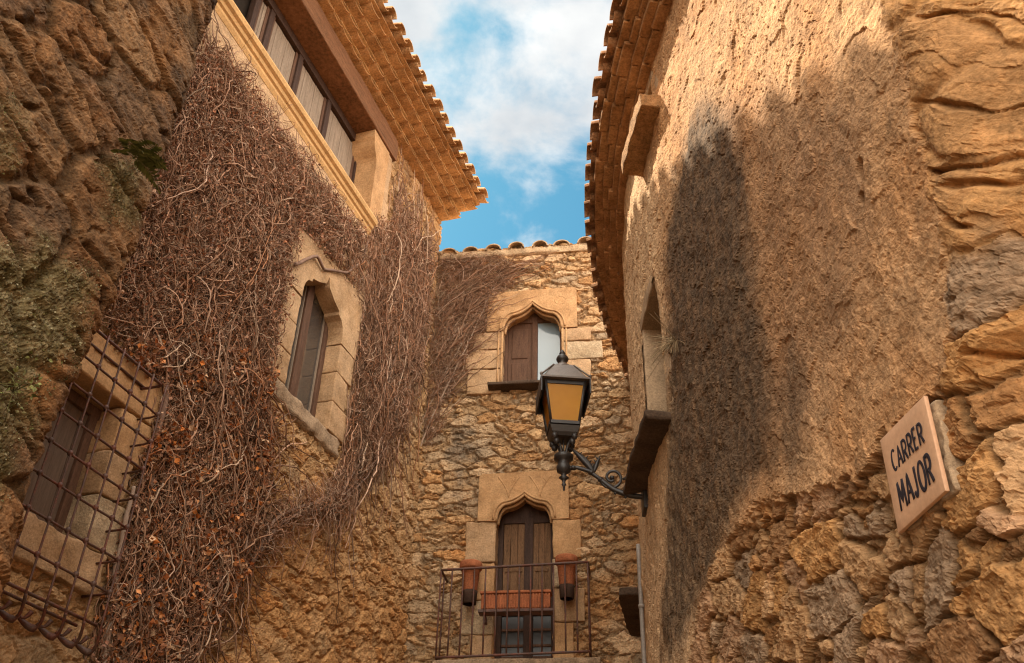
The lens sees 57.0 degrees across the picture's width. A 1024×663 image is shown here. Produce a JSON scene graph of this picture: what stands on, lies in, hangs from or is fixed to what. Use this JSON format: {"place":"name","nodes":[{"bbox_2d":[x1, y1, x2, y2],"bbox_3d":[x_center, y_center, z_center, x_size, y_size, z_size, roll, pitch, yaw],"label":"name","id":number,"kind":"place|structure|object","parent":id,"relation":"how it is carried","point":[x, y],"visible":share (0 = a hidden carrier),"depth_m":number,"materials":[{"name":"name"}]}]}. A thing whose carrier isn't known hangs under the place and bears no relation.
{"place":"outdoors","nodes":[
{"label":"outdoors","id":0,"kind":"place"},
{"bbox_2d":[384,0,612,251],"label":"sky","id":1,"kind":"structure","parent":0,"point":[512,79],"materials":[{"name":"blue"}]},
{"label":"ground","id":2,"kind":"structure","parent":0,"visible":0},
{"bbox_2d":[0,0,217,602],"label":"stone wall","id":3,"kind":"structure","parent":2,"relation":"on","point":[89,82],"depth_m":5.67,"materials":[{"name":"brown stone"}]},
{"bbox_2d":[0,350,52,421],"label":"weed","id":4,"kind":"object","parent":3,"relation":"on","point":[34,389],"visible":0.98,"depth_m":4.92,"materials":[{"name":"green plant"}]},
{"bbox_2d":[0,80,141,508],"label":"moss","id":5,"kind":"object","parent":3,"relation":"attached to","point":[87,275],"visible":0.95,"depth_m":5.33,"materials":[{"name":"green plant"}]},
{"bbox_2d":[111,138,167,193],"bbox_3d":[-2.405,-1.103,6.110,0.316,0.198,0.411,1,-35,0],"label":"moss","id":6,"kind":"object","parent":3,"relation":"attached to","point":[151,160],"visible":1,"depth_m":6.14,"materials":[{"name":"green plant"}]},
{"bbox_2d":[0,0,488,662],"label":"stone house","id":7,"kind":"structure","parent":2,"relation":"on","point":[348,90],"depth_m":10.79,"materials":[{"name":"stone"}]},
{"bbox_2d":[23,385,101,532],"bbox_3d":[-3.533,0.756,6.751,0.075,1.142,1.293,-10,-37,16],"label":"barred window","id":8,"kind":"structure","parent":7,"relation":"in","point":[46,491],"depth_m":7.10,"materials":[{"name":"brown wood"}]},
{"bbox_2d":[83,8,444,662],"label":"climbing vine","id":9,"kind":"object","parent":7,"relation":"attached to","point":[149,625],"visible":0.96,"depth_m":9.01,"materials":[{"name":"brown plant"}]},
{"bbox_2d":[233,0,356,183],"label":"gallery window","id":10,"kind":"structure","parent":7,"relation":"in","point":[265,18],"depth_m":12.39,"materials":[{"name":"brown wood"}]},
{"bbox_2d":[284,285,327,416],"bbox_3d":[-2.446,0.135,11.010,0.084,1.863,0.952,-10,-37,15],"label":"pointed window","id":11,"kind":"structure","parent":7,"relation":"in","point":[305,367],"depth_m":11.08,"materials":[{"name":"brown wood"}]},
{"bbox_2d":[401,236,641,662],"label":"stone house","id":12,"kind":"structure","parent":2,"relation":"on","point":[502,506],"depth_m":12.87,"materials":[{"name":"stone"}]},
{"bbox_2d":[460,559,481,605],"bbox_3d":[-0.530,3.193,11.952,0.292,0.540,0.292,1,-35,0],"label":"flower pot","id":13,"kind":"object","parent":12,"relation":"hanging from","point":[468,588],"visible":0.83,"depth_m":11.89,"materials":[{"name":"ceramic"}]},
{"bbox_2d":[419,250,561,460],"bbox_3d":[-0.434,0.538,14.023,2.387,4.514,0.209,-2,-35,6],"label":"climbing vine","id":14,"kind":"object","parent":12,"relation":"attached to","point":[479,284],"visible":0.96,"depth_m":14.66,"materials":[{"name":"brown plant"}]},
{"bbox_2d":[478,589,552,624],"bbox_3d":[0.059,3.421,11.705,0.931,0.347,0.274,-3,-35,7],"label":"planter trough","id":15,"kind":"object","parent":12,"relation":"attached to","point":[513,602],"visible":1,"depth_m":11.63,"materials":[{"name":"ceramic"}]},
{"bbox_2d":[494,503,552,658],"bbox_3d":[0.198,3.310,12.527,0.960,2.400,0.282,-3,-35,7],"label":"balcony door","id":16,"kind":"structure","parent":12,"relation":"in","point":[525,534],"depth_m":12.49,"materials":[{"name":"brown wood"}]},
{"bbox_2d":[503,313,560,380],"bbox_3d":[0.339,0.308,14.469,0.967,1.553,0.082,-3,-35,7],"label":"ogee window","id":17,"kind":"structure","parent":12,"relation":"in","point":[533,344],"depth_m":14.49,"materials":[{"name":"brown wood"}]},
{"bbox_2d":[555,553,577,600],"bbox_3d":[0.686,3.093,11.835,0.292,0.540,0.292,1,-35,0],"label":"flower pot","id":18,"kind":"object","parent":12,"relation":"hanging from","point":[570,569],"visible":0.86,"depth_m":11.78,"materials":[{"name":"ceramic"}]},
{"bbox_2d":[584,0,1023,662],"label":"stone house","id":19,"kind":"structure","parent":2,"relation":"on","point":[804,226],"depth_m":4.60,"materials":[{"name":"stone"}]},
{"bbox_2d":[535,350,647,516],"bbox_3d":[0.699,0.875,8.504,0.981,1.700,0.505,1,-35,0],"label":"street lamp","id":20,"kind":"object","parent":19,"relation":"attached to","point":[562,397],"visible":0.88,"depth_m":8.46,"materials":[{"name":"grey metal"}]},
{"bbox_2d":[636,544,646,662],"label":"wall pipe","id":21,"kind":"object","parent":19,"relation":"attached to","point":[641,606],"depth_m":8.42,"materials":[{"name":"metal"}]},
{"bbox_2d":[645,59,657,94],"bbox_3d":[1.434,-1.956,8.827,0.401,0.685,1.042,4,-35,-3],"label":"window","id":22,"kind":"structure","parent":19,"relation":"in","point":[649,92],"depth_m":8.70,"materials":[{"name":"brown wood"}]},
{"bbox_2d":[640,276,673,411],"bbox_3d":[1.371,0.261,7.835,0.433,1.558,1.196,1,-35,0],"label":"window","id":23,"kind":"structure","parent":19,"relation":"in","point":[656,388],"depth_m":8.24,"materials":[{"name":"beige stone"}]},
{"bbox_2d":[646,312,684,381],"bbox_3d":[1.112,0.105,6.921,0.286,0.356,0.516,1,-35,0],"label":"grass tuft","id":24,"kind":"object","parent":19,"relation":"attached to","point":[670,342],"visible":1,"depth_m":6.88,"materials":[{"name":"brown plant"}]},
{"bbox_2d":[880,396,964,533],"bbox_3d":[1.561,0.510,3.544,0.144,0.392,0.390,6,-35,-6],"label":"street sign","id":25,"kind":"object","parent":19,"relation":"attached to","point":[922,462],"visible":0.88,"depth_m":3.48,"materials":[{"name":"ceramic"}]}
]}

